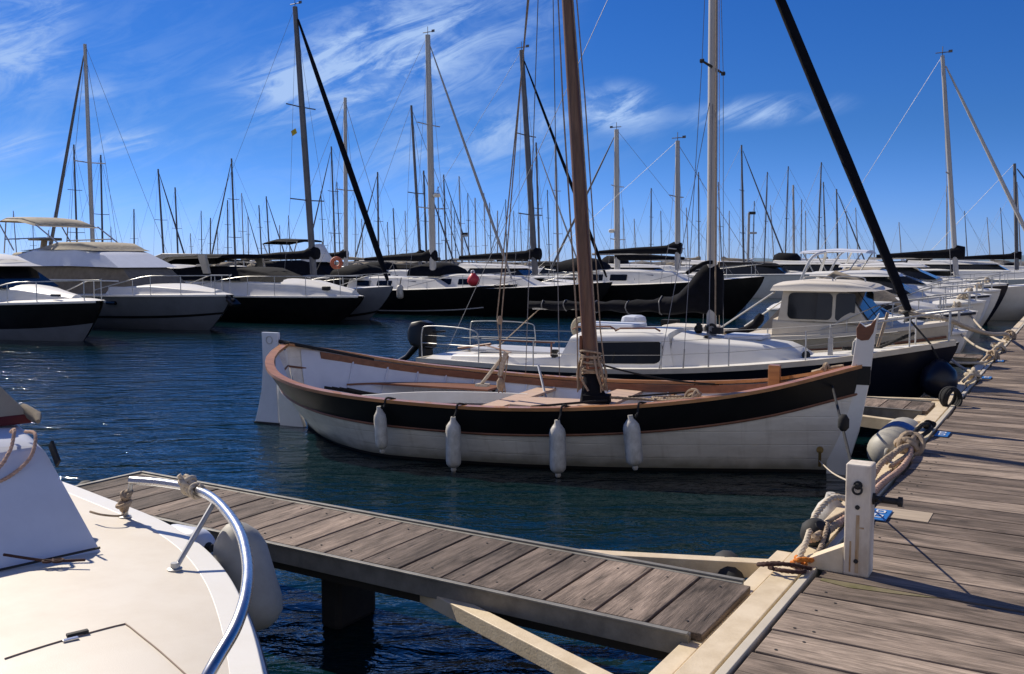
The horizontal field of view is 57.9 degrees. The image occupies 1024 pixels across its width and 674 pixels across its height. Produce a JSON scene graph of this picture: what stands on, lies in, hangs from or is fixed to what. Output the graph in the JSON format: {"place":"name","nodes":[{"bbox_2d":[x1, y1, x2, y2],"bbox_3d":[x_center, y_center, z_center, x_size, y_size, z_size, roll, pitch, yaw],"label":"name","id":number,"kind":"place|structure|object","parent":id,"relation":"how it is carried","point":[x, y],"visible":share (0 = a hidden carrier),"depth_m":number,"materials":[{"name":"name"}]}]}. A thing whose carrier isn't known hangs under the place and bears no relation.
{"place":"outdoors","nodes":[
{"label":"outdoors","id":0,"kind":"place"},
{"bbox_2d":[467,270,479,285],"bbox_3d":[-1.490,-2.282,35.932,0.498,0.643,0.500,0,5,0],"label":"buoy","id":1,"kind":"object","parent":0,"point":[473,279],"visible":0.97,"depth_m":35.77,"materials":[{"name":"red plastic"}]},
{"bbox_2d":[0,298,1019,673],"bbox_3d":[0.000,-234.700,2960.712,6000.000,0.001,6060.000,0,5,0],"label":"water","id":2,"kind":"structure","parent":0,"point":[110,402],"depth_m":9.44,"materials":[{"name":"teal liquid"}]},
{"bbox_2d":[0,254,105,340],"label":"motor yacht","id":3,"kind":"object","parent":2,"relation":"on","point":[35,305],"visible":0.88,"depth_m":25.40,"materials":[{"name":"black paint"}]},
{"bbox_2d":[48,144,97,241],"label":"sailing yacht","id":4,"kind":"object","parent":2,"relation":"on","point":[75,197],"visible":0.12,"depth_m":85.75,"materials":[{"name":"black paint"}]},
{"bbox_2d":[75,155,121,241],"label":"sailing yacht","id":5,"kind":"object","parent":2,"relation":"on","point":[101,170],"visible":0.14,"depth_m":83.86,"materials":[{"name":"metal"}]},
{"bbox_2d":[49,44,173,268],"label":"sailing yacht","id":6,"kind":"object","parent":2,"relation":"on","point":[89,162],"visible":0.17,"depth_m":47.46,"materials":[{"name":"metal"}]},
{"bbox_2d":[0,217,240,329],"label":"motor yacht","id":7,"kind":"object","parent":2,"relation":"on","point":[141,289],"visible":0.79,"depth_m":30.46,"materials":[{"name":"grey paint"}]},
{"bbox_2d":[30,266,186,293],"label":"window cover","id":8,"kind":"structure","parent":7,"relation":"in","point":[51,272],"depth_m":30.81,"materials":[{"name":"beige fabric"}]},
{"bbox_2d":[0,387,268,673],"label":"motor boat","id":9,"kind":"object","parent":2,"relation":"on","point":[83,590],"visible":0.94,"depth_m":3.71,"materials":[{"name":"white paint"}]},
{"bbox_2d":[0,428,16,468],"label":"rope","id":10,"kind":"object","parent":9,"relation":"on","point":[12,431],"visible":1,"depth_m":4.30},
{"bbox_2d":[0,430,37,482],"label":"rope","id":11,"kind":"object","parent":9,"relation":"on","point":[23,465],"visible":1,"depth_m":4.32,"materials":[{"name":"fabric"}]},
{"bbox_2d":[89,489,133,516],"bbox_3d":[-2.054,0.866,4.783,0.209,0.130,0.154,-4,6,-40],"label":"rope hitch","id":12,"kind":"object","parent":9,"relation":"attached to","point":[123,504],"visible":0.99,"depth_m":4.81,"materials":[{"name":"fabric"}]},
{"bbox_2d":[177,474,205,499],"bbox_3d":[-1.550,0.718,4.462,0.099,0.114,0.206,-4,6,-39],"label":"rope hitch","id":13,"kind":"object","parent":9,"relation":"attached to","point":[187,483],"visible":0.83,"depth_m":4.45,"materials":[{"name":"fabric"}]},
{"bbox_2d":[171,524,214,554],"bbox_3d":[-1.776,1.134,5.069,0.414,0.201,0.190,3,6,34],"label":"fender","id":14,"kind":"object","parent":9,"relation":"hanging from","point":[205,539],"visible":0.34,"depth_m":4.99,"materials":[{"name":"plastic"}]},
{"bbox_2d":[213,522,282,630],"bbox_3d":[-1.251,1.055,4.375,0.337,0.664,0.326,0,5,0],"label":"fender","id":15,"kind":"object","parent":9,"relation":"hanging from","point":[265,607],"visible":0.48,"depth_m":4.30,"materials":[{"name":"grey plastic"}]},
{"bbox_2d":[137,169,187,264],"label":"sailing yacht","id":16,"kind":"object","parent":2,"relation":"on","point":[158,184],"visible":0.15,"depth_m":104.25,"materials":[{"name":"black paint"}]},
{"bbox_2d":[164,187,201,264],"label":"sailing yacht","id":17,"kind":"object","parent":2,"relation":"on","point":[175,197],"visible":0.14,"depth_m":127.67,"materials":[{"name":"grey paint"}]},
{"bbox_2d":[215,200,248,265],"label":"sailing yacht","id":18,"kind":"object","parent":2,"relation":"on","point":[240,264],"visible":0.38,"depth_m":145.01,"materials":[{"name":"metal"}]},
{"bbox_2d":[218,193,258,266],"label":"sailing yacht","id":19,"kind":"object","parent":2,"relation":"on","point":[227,263],"visible":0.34,"depth_m":129.88,"materials":[{"name":"metal"}]},
{"bbox_2d":[211,158,271,266],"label":"sailing yacht","id":20,"kind":"object","parent":2,"relation":"on","point":[234,237],"visible":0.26,"depth_m":88.04,"materials":[{"name":"metal"}]},
{"bbox_2d":[156,253,364,321],"bbox_3d":[-10.637,-1.751,36.178,12.535,3.020,3.822,3,5,31],"label":"motor yacht","id":21,"kind":"object","parent":2,"relation":"on","point":[261,291],"visible":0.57,"depth_m":33.82,"materials":[{"name":"black paint"}]},
{"bbox_2d":[245,196,284,261],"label":"sailing yacht","id":22,"kind":"object","parent":2,"relation":"on","point":[268,228],"visible":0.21,"depth_m":150.03,"materials":[{"name":"black paint"}]},
{"bbox_2d":[195,1,393,319],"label":"sailing yacht","id":23,"kind":"object","parent":2,"relation":"on","point":[372,302],"visible":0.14,"depth_m":35.87,"materials":[{"name":"grey paint"}]},
{"bbox_2d":[254,239,349,286],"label":"motor yacht","id":24,"kind":"object","parent":2,"relation":"on","point":[301,267],"visible":0.09,"depth_m":45.11,"materials":[{"name":"black paint"}]},
{"bbox_2d":[313,146,368,264],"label":"sailing yacht","id":25,"kind":"object","parent":2,"relation":"on","point":[333,191],"visible":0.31,"depth_m":85.60,"materials":[{"name":"metal"}]},
{"bbox_2d":[285,97,397,275],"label":"sailing yacht","id":26,"kind":"object","parent":2,"relation":"on","point":[344,253],"visible":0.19,"depth_m":51.41,"materials":[{"name":"black paint"}]},
{"bbox_2d":[353,172,411,263],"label":"sailing yacht","id":27,"kind":"object","parent":2,"relation":"on","point":[378,191],"visible":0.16,"depth_m":107.49,"materials":[{"name":"metal"}]},
{"bbox_2d":[355,105,468,276],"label":"sailing yacht","id":28,"kind":"object","parent":2,"relation":"on","point":[399,272],"visible":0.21,"depth_m":53.71,"materials":[{"name":"metal"}]},
{"bbox_2d":[317,26,516,314],"bbox_3d":[-4.699,-6.906,40.383,11.500,12.626,3.609,3,5,31],"label":"sailing yacht","id":29,"kind":"object","parent":2,"relation":"on","point":[427,295],"visible":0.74,"depth_m":39.25,"materials":[{"name":"black paint"}]},
{"bbox_2d":[391,170,454,263],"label":"sailing yacht","id":30,"kind":"object","parent":2,"relation":"on","point":[423,191],"visible":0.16,"depth_m":99.35,"materials":[{"name":"metal"}]},
{"bbox_2d":[75,471,791,673],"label":"finger dock","id":31,"kind":"object","parent":2,"relation":"on","point":[674,612],"visible":0.83,"depth_m":4.88,"materials":[{"name":"brown wood"}]},
{"bbox_2d":[715,550,745,581],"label":"tyre fender","id":32,"kind":"object","parent":31,"relation":"hanging from","point":[731,571],"visible":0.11,"depth_m":5.22,"materials":[{"name":"black rubber"}]},
{"bbox_2d":[412,187,459,263],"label":"sailing yacht","id":33,"kind":"object","parent":2,"relation":"on","point":[438,234],"visible":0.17,"depth_m":126.09,"materials":[{"name":"metal"}]},
{"bbox_2d":[413,174,472,262],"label":"sailing yacht","id":34,"kind":"object","parent":2,"relation":"on","point":[444,181],"visible":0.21,"depth_m":111.28,"materials":[{"name":"grey paint"}]},
{"bbox_2d":[438,176,501,270],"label":"sailing yacht","id":35,"kind":"object","parent":2,"relation":"on","point":[460,223],"visible":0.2,"depth_m":109.59,"materials":[{"name":"grey paint"}]},
{"bbox_2d":[389,42,611,315],"bbox_3d":[-1.065,-6.374,39.415,11.800,11.721,3.709,3,5,31],"label":"sailing yacht","id":36,"kind":"object","parent":2,"relation":"on","point":[515,301],"visible":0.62,"depth_m":38.08,"materials":[{"name":"black paint"}]},
{"bbox_2d":[459,263,576,281],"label":"motor yacht","id":37,"kind":"object","parent":2,"relation":"on","point":[477,268],"visible":0.14,"depth_m":51.20,"materials":[{"name":"white paint"}]},
{"bbox_2d":[485,142,576,272],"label":"sailing yacht","id":38,"kind":"object","parent":2,"relation":"on","point":[538,208],"visible":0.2,"depth_m":77.00,"materials":[{"name":"metal"}]},
{"bbox_2d":[538,261,577,276],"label":"motor yacht","id":39,"kind":"object","parent":2,"relation":"on","point":[544,270],"visible":0.07,"depth_m":59.74,"materials":[{"name":"white plastic"}]},
{"bbox_2d":[522,145,609,262],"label":"sailing yacht","id":40,"kind":"object","parent":2,"relation":"on","point":[557,224],"visible":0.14,"depth_m":79.69,"materials":[{"name":"metal"}]},
{"bbox_2d":[254,0,879,474],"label":"wooden boat","id":41,"kind":"object","parent":2,"relation":"on","point":[774,420],"visible":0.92,"depth_m":9.97,"materials":[{"name":"white paint"}]},
{"bbox_2d":[374,397,395,452],"bbox_3d":[-1.344,0.942,9.903,0.146,0.592,0.274,8,9,59],"label":"fender","id":42,"kind":"object","parent":41,"relation":"hanging from","point":[380,431],"visible":1,"depth_m":9.82,"materials":[{"name":"white plastic"}]},
{"bbox_2d":[446,403,466,470],"bbox_3d":[-0.579,1.039,9.629,0.161,0.704,0.298,2,5,24],"label":"fender","id":43,"kind":"object","parent":41,"relation":"hanging from","point":[453,445],"visible":1,"depth_m":9.51,"materials":[{"name":"white plastic"}]},
{"bbox_2d":[549,405,568,477],"bbox_3d":[0.510,1.047,9.307,0.170,0.718,0.293,7,9,58],"label":"fender","id":44,"kind":"object","parent":41,"relation":"hanging from","point":[557,443],"visible":0.99,"depth_m":9.22,"materials":[{"name":"white plastic"}]},
{"bbox_2d":[623,401,646,469],"bbox_3d":[1.253,0.983,9.196,0.191,0.672,0.307,11,11,66],"label":"fender","id":45,"kind":"object","parent":41,"relation":"hanging from","point":[632,443],"visible":1,"depth_m":9.11,"materials":[{"name":"white plastic"}]},
{"bbox_2d":[831,385,851,460],"bbox_3d":[2.778,0.772,7.776,0.090,0.343,3.144,1,5,15],"label":"mooring line","id":46,"kind":"object","parent":41,"relation":"attached to","point":[843,423],"visible":0.82,"depth_m":7.68,"materials":[{"name":"black"}]},
{"bbox_2d":[184,261,1023,267],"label":"breakwater","id":47,"kind":"object","parent":2,"relation":"in","point":[637,262],"visible":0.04,"depth_m":199.36,"materials":[{"name":"stone"}]},
{"bbox_2d":[544,122,745,308],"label":"sailing yacht","id":48,"kind":"object","parent":2,"relation":"on","point":[617,239],"visible":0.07,"depth_m":45.53,"materials":[{"name":"grey paint"}]},
{"bbox_2d":[530,132,764,316],"bbox_3d":[5.273,-4.497,39.253,11.000,8.004,3.509,3,5,31],"label":"sailing yacht","id":49,"kind":"object","parent":2,"relation":"on","point":[639,284],"visible":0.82,"depth_m":38.07,"materials":[{"name":"black paint"}]},
{"bbox_2d":[602,256,694,278],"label":"motor yacht","id":50,"kind":"object","parent":2,"relation":"on","point":[609,260],"visible":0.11,"depth_m":59.41,"materials":[{"name":"white plastic"}]},
{"bbox_2d":[639,188,690,270],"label":"sailing yacht","id":51,"kind":"object","parent":2,"relation":"on","point":[667,268],"visible":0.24,"depth_m":126.95,"materials":[{"name":"metal"}]},
{"bbox_2d":[416,0,965,397],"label":"sailing yacht","id":52,"kind":"object","parent":2,"relation":"on","point":[697,353],"visible":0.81,"depth_m":13.16,"materials":[{"name":"white paint"}]},
{"bbox_2d":[388,320,445,359],"bbox_3d":[-1.715,0.162,16.197,1.265,0.926,0.300,3,5,29],"label":"outboard motor","id":53,"kind":"object","parent":52,"relation":"attached to","point":[414,333],"visible":0.67,"depth_m":15.98,"materials":[{"name":"black paint"}]},
{"bbox_2d":[597,341,662,363],"bbox_3d":[1.589,0.226,13.474,1.240,0.358,0.136,3,5,29],"label":"window","id":54,"kind":"structure","parent":52,"relation":"in","point":[609,347],"depth_m":13.38,"materials":[{"name":"black glass"}]},
{"bbox_2d":[842,332,914,349],"bbox_3d":[4.923,0.056,12.422,0.890,0.284,0.374,3,5,30],"label":"rope","id":55,"kind":"object","parent":52,"relation":"on","point":[887,343],"visible":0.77,"depth_m":12.29,"materials":[{"name":"fabric"}]},
{"bbox_2d":[919,343,957,397],"bbox_3d":[5.486,0.430,11.892,0.460,0.706,0.460,3,5,31],"label":"fender","id":56,"kind":"object","parent":52,"relation":"hanging from","point":[937,375],"visible":0.82,"depth_m":11.76,"materials":[{"name":"plastic"}]},
{"bbox_2d":[898,309,1010,339],"bbox_3d":[7.947,-0.137,15.537,0.658,0.963,8.458,3,6,37],"label":"rope","id":57,"kind":"object","parent":52,"relation":"attached to","point":[961,325],"visible":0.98,"depth_m":12.58,"materials":[{"name":"fabric"}]},
{"bbox_2d":[670,172,729,270],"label":"sailing yacht","id":58,"kind":"object","parent":2,"relation":"on","point":[684,268],"visible":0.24,"depth_m":108.05,"materials":[{"name":"metal"}]},
{"bbox_2d":[696,182,764,260],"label":"sailing yacht","id":59,"kind":"object","parent":2,"relation":"on","point":[731,259],"visible":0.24,"depth_m":110.01,"materials":[{"name":"grey paint"}]},
{"bbox_2d":[686,145,782,261],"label":"sailing yacht","id":60,"kind":"object","parent":2,"relation":"on","point":[743,211],"visible":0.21,"depth_m":82.79,"materials":[{"name":"metal"}]},
{"bbox_2d":[676,260,802,273],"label":"motor yacht","id":61,"kind":"object","parent":2,"relation":"on","point":[694,262],"visible":0.09,"depth_m":61.77,"materials":[{"name":"white paint"}]},
{"bbox_2d":[691,261,815,297],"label":"motor yacht","id":62,"kind":"object","parent":2,"relation":"on","point":[774,273],"visible":0.35,"depth_m":56.81,"materials":[{"name":"white plastic"}]},
{"bbox_2d":[570,376,939,428],"bbox_3d":[2.648,0.958,11.534,4.710,0.570,1.849,3,5,31],"label":"finger dock","id":63,"kind":"object","parent":2,"relation":"on","point":[880,412],"visible":0.27,"depth_m":10.27,"materials":[{"name":"brown wood"}]},
{"bbox_2d":[735,172,806,262],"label":"sailing yacht","id":64,"kind":"object","parent":2,"relation":"on","point":[765,214],"visible":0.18,"depth_m":108.02,"materials":[{"name":"black paint"}]},
{"bbox_2d":[621,276,958,350],"bbox_3d":[4.520,0.050,16.031,5.774,2.244,2.192,3,5,31],"label":"wheelhouse boat","id":65,"kind":"object","parent":2,"relation":"on","point":[810,304],"visible":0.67,"depth_m":14.76,"materials":[{"name":"white plastic"}]},
{"bbox_2d":[752,166,835,259],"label":"sailing yacht","id":66,"kind":"object","parent":2,"relation":"on","point":[786,210],"visible":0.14,"depth_m":102.37,"materials":[{"name":"grey paint"}]},
{"bbox_2d":[767,185,835,260],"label":"sailing yacht","id":67,"kind":"object","parent":2,"relation":"on","point":[794,224],"visible":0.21,"depth_m":117.36,"materials":[{"name":"metal"}]},
{"bbox_2d":[772,253,846,272],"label":"motor yacht","id":68,"kind":"object","parent":2,"relation":"on","point":[791,261],"visible":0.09,"depth_m":59.58,"materials":[{"name":"white plastic"}]},
{"bbox_2d":[788,182,854,258],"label":"sailing yacht","id":69,"kind":"object","parent":2,"relation":"on","point":[824,220],"visible":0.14,"depth_m":120.03,"materials":[{"name":"grey paint"}]},
{"bbox_2d":[785,162,869,258],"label":"sailing yacht","id":70,"kind":"object","parent":2,"relation":"on","point":[819,206],"visible":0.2,"depth_m":93.45,"materials":[{"name":"metal"}]},
{"bbox_2d":[806,189,864,259],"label":"sailing yacht","id":71,"kind":"object","parent":2,"relation":"on","point":[836,234],"visible":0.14,"depth_m":137.66,"materials":[{"name":"grey paint"}]},
{"bbox_2d":[674,317,1023,673],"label":"wharf","id":72,"kind":"structure","parent":2,"relation":"on","point":[939,589],"depth_m":4.63,"materials":[{"name":"brown wood"}]},
{"bbox_2d":[756,561,811,574],"bbox_3d":[1.404,1.186,4.802,0.265,0.055,0.169,4,6,43],"label":"rope","id":73,"kind":"object","parent":72,"relation":"on","point":[770,565],"visible":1,"depth_m":4.76,"materials":[{"name":"fabric"}]},
{"bbox_2d":[790,555,813,565],"bbox_3d":[1.527,1.173,4.867,0.135,0.064,0.112,-2,5,-19],"label":"rope","id":74,"kind":"object","parent":72,"relation":"on","point":[804,560],"visible":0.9,"depth_m":4.82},
{"bbox_2d":[800,517,830,546],"bbox_3d":[1.723,1.112,5.260,0.163,0.166,0.170,0,5,0],"label":"mooring swivel","id":75,"kind":"object","parent":72,"relation":"on","point":[815,524],"visible":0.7,"depth_m":5.22,"materials":[{"name":"black rubber"}]},
{"bbox_2d":[795,494,844,563],"bbox_3d":[1.785,1.079,5.368,0.123,0.165,1.265,3,5,32],"label":"rope","id":76,"kind":"object","parent":72,"relation":"on","point":[803,547],"visible":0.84,"depth_m":5.43,"materials":[{"name":"fabric"}]},
{"bbox_2d":[808,511,844,563],"bbox_3d":[1.804,1.103,5.315,0.078,0.116,1.029,2,5,28],"label":"rope","id":77,"kind":"object","parent":72,"relation":"on","point":[825,532],"visible":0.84,"depth_m":5.15,"materials":[{"name":"fabric"}]},
{"bbox_2d":[811,492,842,520],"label":"fender","id":78,"kind":"object","parent":72,"relation":"hanging from","point":[830,508],"visible":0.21,"depth_m":6.10,"materials":[{"name":"white plastic"}]},
{"bbox_2d":[806,459,902,577],"bbox_3d":[1.754,0.932,4.775,0.472,0.580,0.155,3,5,31],"label":"mooring post","id":79,"kind":"object","parent":72,"relation":"on","point":[852,554],"visible":0.94,"depth_m":4.72,"materials":[{"name":"beige paint"}]},
{"bbox_2d":[811,443,909,541],"bbox_3d":[2.464,1.029,6.445,0.127,0.127,3.213,3,5,32],"label":"mooring line","id":80,"kind":"object","parent":72,"relation":"attached to","point":[816,536],"visible":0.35,"depth_m":6.78,"materials":[{"name":"beige fabric"}]},
{"bbox_2d":[809,446,913,542],"bbox_3d":[2.551,1.043,6.482,0.123,0.079,3.164,3,5,32],"label":"mooring line","id":81,"kind":"object","parent":72,"relation":"attached to","point":[885,480],"visible":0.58,"depth_m":6.78,"materials":[{"name":"fabric"}]},
{"bbox_2d":[874,508,892,520],"bbox_3d":[2.329,1.124,5.866,0.115,0.012,0.270,3,5,31],"label":"berth plate","id":82,"kind":"object","parent":72,"relation":"on","point":[881,514],"visible":0.77,"depth_m":5.85,"materials":[{"name":"blue ceramic"}]},
{"bbox_2d":[867,417,918,463],"bbox_3d":[3.734,1.046,8.992,0.408,0.405,1.245,3,5,31],"label":"fender","id":83,"kind":"object","parent":72,"relation":"hanging from","point":[880,445],"visible":0.45,"depth_m":8.65,"materials":[{"name":"grey plastic"}]},
{"bbox_2d":[886,430,925,468],"bbox_3d":[3.200,0.936,7.519,0.258,0.240,0.910,2,5,27],"label":"rope knot","id":84,"kind":"object","parent":72,"relation":"on","point":[916,441],"visible":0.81,"depth_m":7.73,"materials":[{"name":"fabric"}]},
{"bbox_2d":[913,420,936,436],"bbox_3d":[3.810,0.859,8.575,0.129,0.122,0.861,3,5,33],"label":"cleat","id":85,"kind":"object","parent":72,"relation":"on","point":[929,425],"visible":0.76,"depth_m":8.60,"materials":[{"name":"metal"}]},
{"bbox_2d":[939,386,962,407],"bbox_3d":[4.920,0.684,10.379,0.270,0.270,0.124,-1,5,-17],"label":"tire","id":86,"kind":"object","parent":72,"relation":"on","point":[945,393],"visible":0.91,"depth_m":10.36,"materials":[{"name":"rubber"}]},
{"bbox_2d":[958,367,981,384],"bbox_3d":[6.281,0.555,12.880,0.380,0.310,1.796,1,5,14],"label":"rope knot","id":87,"kind":"object","parent":72,"relation":"on","point":[973,375],"visible":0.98,"depth_m":12.59,"materials":[{"name":"fabric"}]},
{"bbox_2d":[982,349,999,361],"bbox_3d":[7.915,0.345,15.514,0.431,0.309,1.796,1,5,14],"label":"rope knot","id":88,"kind":"object","parent":72,"relation":"on","point":[991,355],"visible":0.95,"depth_m":15.25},
{"bbox_2d":[990,342,1006,352],"bbox_3d":[8.735,0.221,16.610,0.266,0.218,0.943,2,5,26],"label":"rope knot","id":89,"kind":"object","parent":72,"relation":"on","point":[999,347],"visible":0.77,"depth_m":16.81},
{"bbox_2d":[760,304,972,352],"bbox_3d":[6.974,0.033,18.524,4.003,1.980,1.994,3,5,31],"label":"motor boat","id":90,"kind":"object","parent":2,"relation":"on","point":[956,333],"visible":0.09,"depth_m":17.58,"materials":[{"name":"white plastic"}]},
{"bbox_2d":[767,251,988,337],"bbox_3d":[9.670,-0.878,24.556,5.290,2.834,2.296,3,5,31],"label":"motor boat","id":91,"kind":"object","parent":2,"relation":"on","point":[881,277],"visible":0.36,"depth_m":23.82,"materials":[{"name":"white plastic"}]},
{"bbox_2d":[812,259,950,275],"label":"motor yacht","id":92,"kind":"object","parent":2,"relation":"on","point":[940,272],"visible":0.12,"depth_m":60.52,"materials":[{"name":"white paint"}]},
{"bbox_2d":[799,248,993,338],"bbox_3d":[11.125,-1.168,27.519,5.686,2.940,2.396,3,5,31],"label":"motor boat","id":93,"kind":"object","parent":2,"relation":"on","point":[982,296],"visible":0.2,"depth_m":26.61,"materials":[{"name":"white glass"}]},
{"bbox_2d":[823,271,981,352],"bbox_3d":[8.421,-0.365,21.367,4.300,2.320,2.195,3,5,31],"label":"motor boat","id":94,"kind":"object","parent":2,"relation":"on","point":[882,296],"visible":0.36,"depth_m":20.52,"materials":[{"name":"white plastic"}]},
{"bbox_2d":[819,266,1002,328],"bbox_3d":[12.744,-1.156,30.877,6.380,2.380,2.497,3,5,31],"label":"motor boat","id":95,"kind":"object","parent":2,"relation":"on","point":[910,280],"visible":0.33,"depth_m":29.52,"materials":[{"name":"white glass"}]},
{"bbox_2d":[807,46,1023,319],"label":"sailing yacht","id":96,"kind":"object","parent":2,"relation":"on","point":[1011,306],"visible":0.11,"depth_m":35.70,"materials":[{"name":"white paint"}]},
{"bbox_2d":[830,252,1009,322],"bbox_3d":[14.519,-1.770,34.441,7.073,3.036,2.699,3,5,31],"label":"motor boat","id":97,"kind":"object","parent":2,"relation":"on","point":[911,269],"visible":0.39,"depth_m":33.39,"materials":[{"name":"white plastic"}]},
{"bbox_2d":[922,186,987,260],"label":"sailing yacht","id":98,"kind":"object","parent":2,"relation":"on","point":[947,227],"visible":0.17,"depth_m":117.33,"materials":[{"name":"white paint"}]},
{"bbox_2d":[906,259,1023,270],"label":"motor yacht","id":99,"kind":"object","parent":2,"relation":"on","point":[931,266],"visible":0.02,"depth_m":63.77,"materials":[{"name":"plastic"}]},
{"bbox_2d":[949,353,982,367],"bbox_3d":[6.029,0.514,17.085,4.705,0.570,0.770,3,5,31],"label":"finger dock","id":100,"kind":"object","parent":2,"relation":"on","point":[962,357],"visible":0.16,"depth_m":15.72,"materials":[{"name":"grey wood"}]},
{"bbox_2d":[929,260,1007,276],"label":"motor yacht","id":101,"kind":"object","parent":2,"relation":"on","point":[977,265],"visible":0.19,"depth_m":59.19,"materials":[{"name":"white paint"}]},
{"bbox_2d":[918,163,1023,284],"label":"sailing yacht","id":102,"kind":"object","parent":2,"relation":"on","point":[1015,278],"visible":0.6,"depth_m":57.76,"materials":[{"name":"metal"}]},
{"bbox_2d":[975,218,1013,265],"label":"sailing yacht","id":103,"kind":"object","parent":2,"relation":"on","point":[1009,263],"visible":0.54,"depth_m":168.69,"materials":[{"name":"metal"}]},
{"bbox_2d":[978,182,1023,269],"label":"sailing yacht","id":104,"kind":"object","parent":2,"relation":"on","point":[1021,267],"visible":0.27,"depth_m":123.48,"materials":[{"name":"white paint"}]},
{"bbox_2d":[0,0,1023,261],"label":"sky","id":105,"kind":"structure","parent":0,"point":[182,82],"materials":[{"name":"blue"}]},
{"bbox_2d":[747,212,756,261],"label":"light pole","id":106,"kind":"object","parent":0,"point":[749,232],"visible":0.83,"depth_m":74.52,"materials":[{"name":"metal"}]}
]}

